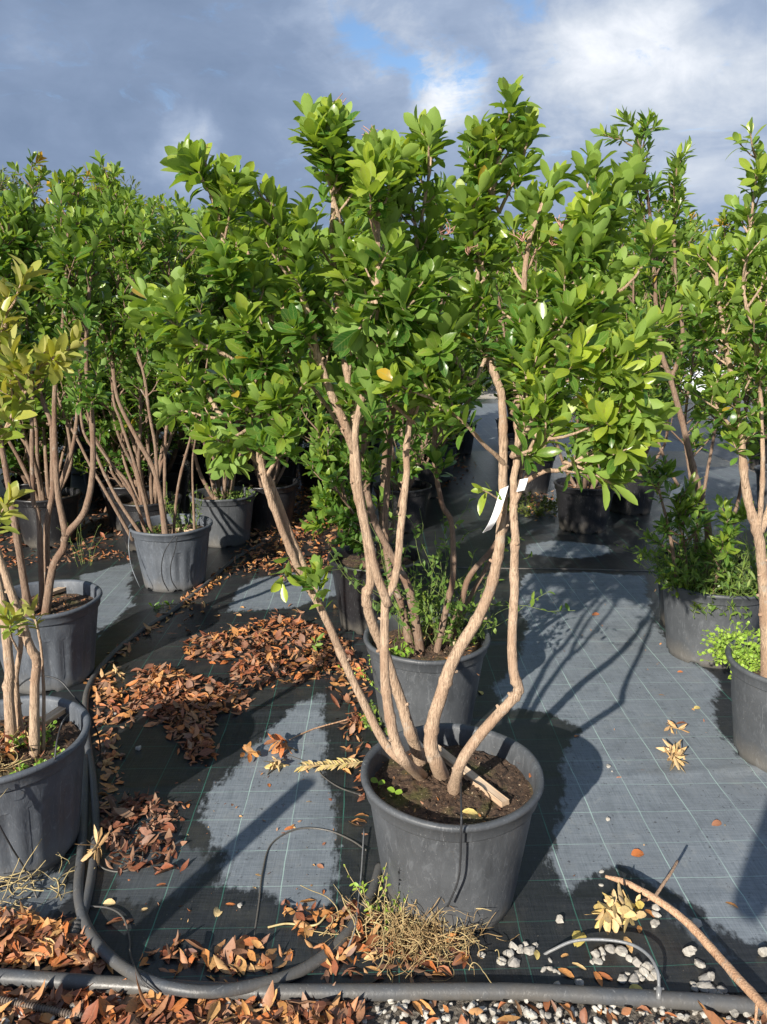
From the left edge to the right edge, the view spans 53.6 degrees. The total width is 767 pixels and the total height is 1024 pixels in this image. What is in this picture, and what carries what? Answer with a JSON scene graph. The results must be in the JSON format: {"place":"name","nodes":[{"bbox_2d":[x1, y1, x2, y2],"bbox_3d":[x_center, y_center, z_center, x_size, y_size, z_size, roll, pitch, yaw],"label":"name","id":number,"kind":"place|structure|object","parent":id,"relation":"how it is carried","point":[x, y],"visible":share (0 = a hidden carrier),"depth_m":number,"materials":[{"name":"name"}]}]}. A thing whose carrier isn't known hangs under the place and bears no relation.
{"place":"outdoors","nodes":[
{"label":"outdoors","id":0,"kind":"place"},
{"bbox_2d":[56,523,102,565],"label":"weed","id":1,"kind":"object","parent":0,"point":[82,548],"visible":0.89,"depth_m":5.26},
{"bbox_2d":[0,0,766,281],"label":"sky","id":2,"kind":"structure","parent":0,"point":[127,81],"materials":[{"name":"blue"}]},
{"bbox_2d":[474,380,754,471],"bbox_3d":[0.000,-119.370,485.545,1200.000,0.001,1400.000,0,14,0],"label":"ground","id":3,"kind":"structure","parent":0,"point":[488,394],"depth_m":17.60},
{"bbox_2d":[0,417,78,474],"bbox_3d":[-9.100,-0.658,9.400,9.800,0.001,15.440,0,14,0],"label":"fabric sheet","id":4,"kind":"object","parent":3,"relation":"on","point":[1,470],"visible":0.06,"depth_m":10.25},
{"bbox_2d":[0,167,54,437],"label":"tree","id":5,"kind":"object","parent":4,"relation":"on","point":[16,182],"visible":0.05,"depth_m":10.39,"materials":[{"name":"green plant"}]},
{"bbox_2d":[0,399,766,992],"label":"ground fabric","id":6,"kind":"object","parent":3,"relation":"on","point":[656,805],"visible":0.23,"depth_m":2.86,"materials":[{"name":"fabric"}]},
{"bbox_2d":[0,825,37,898],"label":"drip tube","id":7,"kind":"object","parent":6,"relation":"on","point":[13,850],"visible":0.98,"depth_m":2.21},
{"bbox_2d":[0,324,84,489],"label":"potted shrub","id":8,"kind":"object","parent":6,"relation":"on","point":[15,469],"visible":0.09,"depth_m":6.09,"materials":[{"name":"brown plant"}]},
{"bbox_2d":[0,254,91,885],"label":"potted shrub","id":9,"kind":"object","parent":6,"relation":"on","point":[40,801],"visible":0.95,"depth_m":2.23,"materials":[{"name":"green plant"}]},
{"bbox_2d":[0,728,36,796],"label":"dry straw","id":10,"kind":"object","parent":9,"relation":"on","point":[13,766],"visible":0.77,"depth_m":2.26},
{"bbox_2d":[0,716,48,760],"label":"weed","id":11,"kind":"object","parent":9,"relation":"in","point":[6,744],"visible":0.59,"depth_m":2.33,"materials":[{"name":"green plant"}]},
{"bbox_2d":[8,718,56,747],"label":"weed","id":12,"kind":"object","parent":9,"relation":"in","point":[23,735],"visible":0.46,"depth_m":2.39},
{"bbox_2d":[40,706,65,725],"bbox_3d":[-1.101,0.678,2.542,0.036,0.021,0.108,7,24,28],"label":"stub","id":13,"kind":"object","parent":9,"relation":"on","point":[55,714],"visible":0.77,"depth_m":2.53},
{"bbox_2d":[0,839,94,912],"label":"dry straw","id":14,"kind":"object","parent":6,"relation":"on","point":[24,886],"visible":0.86,"depth_m":2.23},
{"bbox_2d":[0,149,98,547],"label":"potted shrub","id":15,"kind":"object","parent":6,"relation":"on","point":[70,496],"visible":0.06,"depth_m":5.55,"materials":[{"name":"green plant"}]},
{"bbox_2d":[7,175,99,486],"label":"potted shrub","id":16,"kind":"object","parent":6,"relation":"on","point":[42,210],"visible":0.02,"depth_m":6.57,"materials":[{"name":"green plant"}]},
{"bbox_2d":[6,200,109,475],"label":"potted shrub","id":17,"kind":"object","parent":6,"relation":"on","point":[84,445],"visible":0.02,"depth_m":8.32,"materials":[{"name":"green plant"}]},
{"bbox_2d":[0,179,118,693],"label":"potted shrub","id":18,"kind":"object","parent":6,"relation":"on","point":[68,638],"visible":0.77,"depth_m":3.23,"materials":[{"name":"green plant"}]},
{"bbox_2d":[19,675,100,763],"bbox_3d":[-1.157,0.779,2.731,0.269,0.445,0.238,-8,16,-28],"label":"drip tube","id":19,"kind":"object","parent":6,"relation":"on","point":[70,692],"visible":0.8,"depth_m":2.66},
{"bbox_2d":[0,492,122,559],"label":"leaf litter","id":20,"kind":"object","parent":6,"relation":"on","point":[106,517],"visible":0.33,"depth_m":6.03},
{"bbox_2d":[0,901,125,974],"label":"leaf litter","id":21,"kind":"object","parent":6,"relation":"on","point":[51,937],"visible":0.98,"depth_m":2.02,"materials":[{"name":"plant"}]},
{"bbox_2d":[4,550,129,567],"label":"leaf litter","id":22,"kind":"object","parent":6,"relation":"on","point":[68,559],"visible":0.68,"depth_m":5.41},
{"bbox_2d":[77,825,109,866],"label":"withered sprig","id":23,"kind":"object","parent":6,"relation":"on","point":[98,853],"visible":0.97,"depth_m":2.37,"materials":[{"name":"beige plant"}]},
{"bbox_2d":[49,194,142,497],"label":"potted shrub","id":24,"kind":"object","parent":6,"relation":"on","point":[97,491],"visible":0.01,"depth_m":7.24,"materials":[{"name":"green plant"}]},
{"bbox_2d":[89,670,138,807],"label":"leaf litter","id":25,"kind":"object","parent":6,"relation":"on","point":[108,688],"visible":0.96,"depth_m":3.19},
{"bbox_2d":[88,163,145,208],"bbox_3d":[-3.886,-3.186,11.505,1.717,3.950,1.800,0,14,0],"label":"tree","id":26,"kind":"object","parent":6,"relation":"on","point":[133,181],"depth_m":11.16,"materials":[{"name":"green plant"}]},
{"bbox_2d":[30,149,204,550],"bbox_3d":[-1.826,-1.049,5.353,1.194,2.718,1.333,-13,19,-43],"label":"potted shrub","id":27,"kind":"object","parent":6,"relation":"on","point":[140,425],"visible":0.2,"depth_m":5.26,"materials":[{"name":"green plant"}]},
{"bbox_2d":[59,285,182,531],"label":"potted shrub","id":28,"kind":"object","parent":6,"relation":"on","point":[113,454],"visible":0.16,"depth_m":6.00,"materials":[{"name":"green plant"}]},
{"bbox_2d":[18,183,235,592],"bbox_3d":[-1.472,-0.691,4.581,1.257,2.396,0.638,0,14,0],"label":"potted shrub","id":29,"kind":"object","parent":6,"relation":"on","point":[188,566],"visible":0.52,"depth_m":4.46,"materials":[{"name":"green plant"}]},
{"bbox_2d":[164,481,204,532],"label":"weed","id":30,"kind":"object","parent":29,"relation":"in","point":[180,519],"visible":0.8,"depth_m":4.80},
{"bbox_2d":[99,789,190,875],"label":"leaf litter","id":31,"kind":"object","parent":6,"relation":"on","point":[129,807],"visible":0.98,"depth_m":2.50,"materials":[{"name":"plant"}]},
{"bbox_2d":[97,199,208,512],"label":"potted shrub","id":32,"kind":"object","parent":6,"relation":"on","point":[173,471],"visible":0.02,"depth_m":6.50,"materials":[{"name":"green plant"}]},
{"bbox_2d":[83,563,232,683],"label":"leaf litter","id":33,"kind":"object","parent":6,"relation":"on","point":[148,629],"visible":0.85,"depth_m":4.21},
{"bbox_2d":[131,193,206,462],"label":"potted shrub","id":34,"kind":"object","parent":6,"relation":"on","point":[168,203],"depth_m":7.68,"materials":[{"name":"green plant"}]},
{"bbox_2d":[75,535,276,919],"bbox_3d":[-1.109,0.673,4.014,0.561,0.027,3.976,0,14,0],"label":"irrigation hose","id":35,"kind":"object","parent":6,"relation":"on","point":[92,864],"visible":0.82,"depth_m":2.94,"materials":[{"name":"plastic"}]},
{"bbox_2d":[160,207,211,492],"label":"potted shrub","id":36,"kind":"object","parent":6,"relation":"on","point":[201,458],"visible":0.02,"depth_m":7.45,"materials":[{"name":"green plant"}]},
{"bbox_2d":[123,662,254,766],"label":"leaf litter","id":37,"kind":"object","parent":6,"relation":"on","point":[193,734],"visible":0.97,"depth_m":3.30,"materials":[{"name":"plant"}]},
{"bbox_2d":[145,670,174,689],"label":"withered sprig","id":38,"kind":"object","parent":37,"relation":"on","point":[159,677],"visible":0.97,"depth_m":3.44,"materials":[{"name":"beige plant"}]},
{"bbox_2d":[139,931,294,980],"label":"leaf litter","id":39,"kind":"object","parent":6,"relation":"on","point":[232,949],"visible":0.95,"depth_m":2.00,"materials":[{"name":"plant"}]},
{"bbox_2d":[182,281,255,486],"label":"potted shrub","id":40,"kind":"object","parent":6,"relation":"on","point":[238,477],"visible":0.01,"depth_m":6.67,"materials":[{"name":"green plant"}]},
{"bbox_2d":[148,217,299,547],"bbox_3d":[-1.072,-1.006,5.541,1.137,2.544,1.150,9,17,32],"label":"potted shrub","id":41,"kind":"object","parent":6,"relation":"on","point":[232,520],"visible":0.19,"depth_m":5.61,"materials":[{"name":"green plant"}]},
{"bbox_2d":[209,485,257,500],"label":"weed","id":42,"kind":"object","parent":41,"relation":"in","point":[236,494],"visible":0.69,"depth_m":5.70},
{"bbox_2d":[73,754,381,998],"bbox_3d":[-0.715,1.073,2.323,1.356,0.072,0.692,7,16,27],"label":"irrigation hose","id":43,"kind":"object","parent":6,"relation":"on","point":[107,954],"visible":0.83,"depth_m":1.98,"materials":[{"name":"plastic"}]},
{"bbox_2d":[68,920,81,933],"bbox_3d":[-0.848,1.151,2.091,0.036,0.036,0.049,0,14,0],"label":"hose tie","id":44,"kind":"object","parent":43,"relation":"attached to","point":[75,926],"visible":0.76,"depth_m":2.09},
{"bbox_2d":[90,905,158,993],"bbox_3d":[-0.687,1.139,2.026,0.080,0.067,0.462,-12,19,-41],"label":"drip tube","id":45,"kind":"object","parent":43,"relation":"attached to","point":[132,961],"visible":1,"depth_m":2.03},
{"bbox_2d":[120,770,335,923],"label":"leaf litter","id":46,"kind":"object","parent":6,"relation":"on","point":[323,890],"visible":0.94,"depth_m":2.52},
{"bbox_2d":[129,600,360,646],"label":"leaf litter","id":47,"kind":"object","parent":6,"relation":"on","point":[275,625],"visible":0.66,"depth_m":4.30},
{"bbox_2d":[240,741,260,762],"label":"withered sprig","id":48,"kind":"object","parent":6,"relation":"on","point":[248,749],"visible":1,"depth_m":2.92,"materials":[{"name":"orange plant"}]},
{"bbox_2d":[197,208,326,532],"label":"potted shrub","id":49,"kind":"object","parent":6,"relation":"on","point":[263,520],"visible":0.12,"depth_m":6.05,"materials":[{"name":"green plant"}]},
{"bbox_2d":[197,216,330,477],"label":"potted shrub","id":50,"kind":"object","parent":6,"relation":"on","point":[290,470],"visible":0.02,"depth_m":7.18,"materials":[{"name":"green plant"}]},
{"bbox_2d":[215,208,320,486],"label":"potted shrub","id":51,"kind":"object","parent":6,"relation":"on","point":[297,376],"visible":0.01,"depth_m":6.00,"materials":[{"name":"green plant"}]},
{"bbox_2d":[179,612,371,689],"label":"leaf litter","id":52,"kind":"object","parent":6,"relation":"on","point":[312,661],"visible":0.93,"depth_m":3.83,"materials":[{"name":"plant"}]},
{"bbox_2d":[264,756,288,774],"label":"withered sprig","id":53,"kind":"object","parent":6,"relation":"on","point":[277,763],"visible":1,"depth_m":2.86,"materials":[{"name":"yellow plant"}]},
{"bbox_2d":[264,733,296,757],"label":"withered sprig","id":54,"kind":"object","parent":6,"relation":"on","point":[280,746],"visible":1,"depth_m":2.96,"materials":[{"name":"brown plant"}]},
{"bbox_2d":[228,469,344,581],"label":"shrub","id":55,"kind":"object","parent":6,"relation":"on","point":[261,533],"visible":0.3,"depth_m":5.72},
{"bbox_2d":[253,827,366,936],"bbox_3d":[-0.301,1.097,2.327,0.270,0.021,0.474,12,18,39],"label":"drip tube","id":56,"kind":"object","parent":6,"relation":"on","point":[277,838],"visible":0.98,"depth_m":2.43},
{"bbox_2d":[298,395,340,490],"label":"potted shrub","id":57,"kind":"object","parent":6,"relation":"on","point":[307,481],"visible":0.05,"depth_m":7.56,"materials":[{"name":"green plant"}]},
{"bbox_2d":[294,758,362,771],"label":"dried frond","id":58,"kind":"object","parent":6,"relation":"on","point":[335,764],"visible":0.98,"depth_m":2.86,"materials":[{"name":"plant"}]},
{"bbox_2d":[310,236,376,499],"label":"potted shrub","id":59,"kind":"object","parent":6,"relation":"on","point":[331,352],"visible":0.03,"depth_m":6.86,"materials":[{"name":"green plant"}]},
{"bbox_2d":[326,659,377,834],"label":"leaf litter","id":60,"kind":"object","parent":6,"relation":"on","point":[353,725],"visible":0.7,"depth_m":3.18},
{"bbox_2d":[347,828,364,947],"bbox_3d":[-0.073,1.101,2.249,0.026,0.040,0.498,1,14,4],"label":"drip tube","id":61,"kind":"object","parent":6,"relation":"on","point":[350,941],"visible":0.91,"depth_m":2.26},
{"bbox_2d":[272,207,447,634],"bbox_3d":[-0.093,-0.461,3.985,1.028,2.238,0.572,-9,17,-32],"label":"potted shrub","id":62,"kind":"object","parent":6,"relation":"on","point":[333,465],"visible":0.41,"depth_m":3.94,"materials":[{"name":"green plant"}]},
{"bbox_2d":[300,876,420,969],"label":"dead weed","id":63,"kind":"object","parent":6,"relation":"on","point":[364,923],"visible":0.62,"depth_m":2.09,"materials":[{"name":"plant"}]},
{"bbox_2d":[358,699,387,734],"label":"weed","id":64,"kind":"object","parent":6,"relation":"on","point":[364,720],"visible":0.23,"depth_m":3.15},
{"bbox_2d":[281,898,469,982],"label":"leaf litter","id":65,"kind":"object","parent":6,"relation":"on","point":[306,928],"visible":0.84,"depth_m":2.03,"materials":[{"name":"plant"}]},
{"bbox_2d":[343,863,408,931],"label":"weed","id":66,"kind":"object","parent":6,"relation":"on","point":[377,908],"visible":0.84,"depth_m":2.09,"materials":[{"name":"plant"}]},
{"bbox_2d":[0,968,766,1014],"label":"irrigation pipe","id":67,"kind":"object","parent":6,"relation":"on","point":[533,992],"visible":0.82,"depth_m":1.88,"materials":[{"name":"plastic"}]},
{"bbox_2d":[543,938,663,999],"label":"grey tube arch","id":68,"kind":"structure","parent":67,"relation":"attached to","point":[658,988],"depth_m":1.98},
{"bbox_2d":[122,74,689,936],"bbox_3d":[0.023,0.072,1.982,1.358,2.172,0.567,0,14,0],"label":"potted shrub","id":69,"kind":"object","parent":6,"relation":"on","point":[374,176],"visible":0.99,"depth_m":1.77,"materials":[{"name":"green plant"}]},
{"bbox_2d":[447,782,462,906],"bbox_3d":[0.196,0.854,2.092,0.035,0.300,0.353,1,14,5],"label":"drip tube","id":70,"kind":"object","parent":69,"relation":"hanging from","point":[460,858],"visible":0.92,"depth_m":1.93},
{"bbox_2d":[423,740,509,807],"bbox_3d":[0.225,0.760,2.267,0.031,0.020,0.425,-8,16,-30],"label":"wooden lath","id":71,"kind":"object","parent":69,"relation":"on","point":[496,796],"visible":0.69,"depth_m":2.18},
{"bbox_2d":[483,486,508,532],"bbox_3d":[0.290,-0.004,1.921,0.066,0.120,0.034,-5,15,-18],"label":"ribbon","id":72,"kind":"object","parent":69,"relation":"hanging from","point":[497,508],"visible":1,"depth_m":1.91,"materials":[{"name":"white plastic"}]},
{"bbox_2d":[323,875,518,982],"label":"dead weed","id":73,"kind":"object","parent":6,"relation":"on","point":[424,928],"visible":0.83,"depth_m":2.03,"materials":[{"name":"plant"}]},
{"bbox_2d":[364,228,479,533],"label":"potted shrub","id":74,"kind":"object","parent":6,"relation":"on","point":[418,493],"visible":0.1,"depth_m":6.01,"materials":[{"name":"green plant"}]},
{"bbox_2d":[393,349,469,498],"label":"potted shrub","id":75,"kind":"object","parent":6,"relation":"on","point":[426,475],"visible":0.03,"depth_m":7.18,"materials":[{"name":"green plant"}]},
{"bbox_2d":[319,172,583,731],"bbox_3d":[0.263,-0.170,2.979,1.053,2.160,0.591,0,14,0],"label":"potted shrub","id":76,"kind":"object","parent":6,"relation":"on","point":[418,677],"visible":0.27,"depth_m":2.95,"materials":[{"name":"green plant"}]},
{"bbox_2d":[389,638,413,657],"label":"weed","id":77,"kind":"object","parent":76,"relation":"in","point":[398,651],"visible":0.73,"depth_m":3.05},
{"bbox_2d":[324,470,574,645],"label":"weed","id":78,"kind":"object","parent":76,"relation":"in","point":[420,612],"visible":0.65,"depth_m":3.13,"materials":[{"name":"plant"}]},
{"bbox_2d":[372,556,554,645],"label":"weed","id":79,"kind":"object","parent":76,"relation":"in","point":[458,630],"visible":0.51,"depth_m":3.07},
{"bbox_2d":[425,250,494,481],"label":"potted shrub","id":80,"kind":"object","parent":6,"relation":"on","point":[454,448],"visible":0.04,"depth_m":7.96,"materials":[{"name":"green plant"}]},
{"bbox_2d":[439,256,517,454],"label":"potted shrub","id":81,"kind":"object","parent":6,"relation":"on","point":[466,445],"visible":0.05,"depth_m":9.58,"materials":[{"name":"green plant"}]},
{"bbox_2d":[485,241,543,438],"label":"potted shrub","id":82,"kind":"object","parent":6,"relation":"on","point":[510,426],"visible":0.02,"depth_m":10.09,"materials":[{"name":"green plant"}]},
{"bbox_2d":[479,230,551,463],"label":"potted shrub","id":83,"kind":"object","parent":6,"relation":"on","point":[511,438],"visible":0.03,"depth_m":8.41,"materials":[{"name":"green plant"}]},
{"bbox_2d":[477,233,565,494],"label":"potted shrub","id":84,"kind":"object","parent":6,"relation":"on","point":[540,484],"visible":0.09,"depth_m":7.30,"materials":[{"name":"green plant"}]},
{"bbox_2d":[507,491,557,516],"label":"weed","id":85,"kind":"object","parent":6,"relation":"on","point":[550,504],"visible":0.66,"depth_m":6.77,"materials":[{"name":"green plant"}]},
{"bbox_2d":[456,567,655,571],"bbox_3d":[1.336,0.393,5.169,1.676,0.010,0.028,1,14,4],"label":"fabric seam","id":86,"kind":"object","parent":6,"relation":"on","point":[571,568],"visible":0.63,"depth_m":5.18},
{"bbox_2d":[572,931,585,946],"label":"fallen leaf","id":87,"kind":"object","parent":6,"relation":"on","point":[577,934],"visible":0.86,"depth_m":2.07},
{"bbox_2d":[517,204,706,533],"bbox_3d":[1.602,-1.079,5.841,1.197,2.539,1.136,-4,15,-17],"label":"potted shrub","id":88,"kind":"object","parent":6,"relation":"on","point":[582,512],"visible":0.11,"depth_m":5.97,"materials":[{"name":"green plant"}]},
{"bbox_2d":[584,882,645,933],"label":"withered sprig","id":89,"kind":"object","parent":6,"relation":"on","point":[613,913],"visible":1,"depth_m":2.06,"materials":[{"name":"yellow plant"}]},
{"bbox_2d":[656,739,687,772],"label":"withered sprig","id":90,"kind":"object","parent":6,"relation":"on","point":[675,756],"visible":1,"depth_m":2.90,"materials":[{"name":"yellow plant"}]},
{"bbox_2d":[590,106,758,668],"bbox_3d":[1.408,-0.507,3.543,0.998,2.541,0.583,0,14,0],"label":"potted shrub","id":91,"kind":"object","parent":6,"relation":"on","point":[684,628],"visible":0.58,"depth_m":3.53,"materials":[{"name":"green plant"}]},
{"bbox_2d":[631,533,737,597],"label":"weed","id":92,"kind":"object","parent":91,"relation":"in","point":[674,583],"visible":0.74,"depth_m":3.67,"materials":[{"name":"green plant"}]},
{"bbox_2d":[633,527,766,615],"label":"weed","id":93,"kind":"object","parent":91,"relation":"in","point":[738,585],"visible":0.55,"depth_m":3.61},
{"bbox_2d":[690,594,751,619],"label":"weed","id":94,"kind":"object","parent":91,"relation":"in","point":[711,607],"visible":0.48,"depth_m":3.57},
{"bbox_2d":[697,518,766,591],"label":"weed","id":95,"kind":"object","parent":91,"relation":"in","point":[742,566],"visible":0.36,"depth_m":3.75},
{"bbox_2d":[601,197,750,514],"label":"potted shrub","id":96,"kind":"object","parent":6,"relation":"on","point":[622,505],"visible":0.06,"depth_m":6.53,"materials":[{"name":"green plant"}]},
{"bbox_2d":[595,200,766,625],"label":"potted shrub","id":97,"kind":"object","parent":6,"relation":"on","point":[696,437],"visible":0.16,"depth_m":4.05,"materials":[{"name":"green plant"}]},
{"bbox_2d":[614,521,717,567],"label":"weed","id":98,"kind":"object","parent":97,"relation":"in","point":[660,554],"visible":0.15,"depth_m":4.14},
{"bbox_2d":[696,981,711,992],"bbox_3d":[0.807,1.197,1.913,0.037,0.024,0.032,0,14,0],"label":"pebble","id":99,"kind":"object","parent":6,"relation":"on","point":[703,986],"visible":0.96,"depth_m":1.91,"materials":[{"name":"grey stone"}]},
{"bbox_2d":[670,117,766,772],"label":"potted shrub","id":100,"kind":"object","parent":6,"relation":"on","point":[749,701],"visible":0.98,"depth_m":2.47,"materials":[{"name":"green plant"}]},
{"bbox_2d":[697,620,760,678],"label":"weed","id":101,"kind":"object","parent":100,"relation":"in","point":[744,657],"visible":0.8,"depth_m":3.03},
{"bbox_2d":[718,271,766,511],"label":"potted shrub","id":102,"kind":"object","parent":6,"relation":"on","point":[757,469],"visible":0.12,"depth_m":6.72,"materials":[{"name":"green plant"}]},
{"bbox_2d":[0,992,766,1023],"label":"gravel bed","id":103,"kind":"object","parent":3,"relation":"on","point":[456,1012],"depth_m":1.85,"materials":[{"name":"gravel"}]},
{"bbox_2d":[0,972,372,1023],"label":"leaf litter","id":104,"kind":"object","parent":103,"relation":"on","point":[102,1009],"visible":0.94,"depth_m":1.84,"materials":[{"name":"plant"}]},
{"bbox_2d":[0,996,83,1020],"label":"ribbed tube","id":105,"kind":"object","parent":104,"relation":"on","point":[51,1009],"visible":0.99,"depth_m":1.84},
{"bbox_2d":[364,999,766,1023],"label":"leaf litter","id":106,"kind":"object","parent":103,"relation":"on","point":[713,1017],"visible":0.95,"depth_m":1.83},
{"bbox_2d":[605,860,766,1023],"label":"broken branch","id":107,"kind":"object","parent":103,"relation":"on","point":[747,988],"visible":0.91,"depth_m":2.02,"materials":[{"name":"brown plant"}]},
{"bbox_2d":[485,323,749,390],"bbox_3d":[9.000,-4.724,20.465,12.043,2.565,4.510,0,14,0],"label":"greenhouse","id":108,"kind":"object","parent":3,"relation":"on","point":[700,388],"visible":0.02,"depth_m":18.58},
{"bbox_2d":[656,398,754,470],"bbox_3d":[8.100,-0.658,9.400,7.800,0.001,15.440,0,14,0],"label":"fabric sheet","id":109,"kind":"object","parent":3,"relation":"on","point":[723,453],"visible":0.06,"depth_m":11.44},
{"bbox_2d":[732,250,766,469],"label":"potted shrub","id":110,"kind":"object","parent":109,"relation":"on","point":[755,462],"visible":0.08,"depth_m":8.59,"materials":[{"name":"green plant"}]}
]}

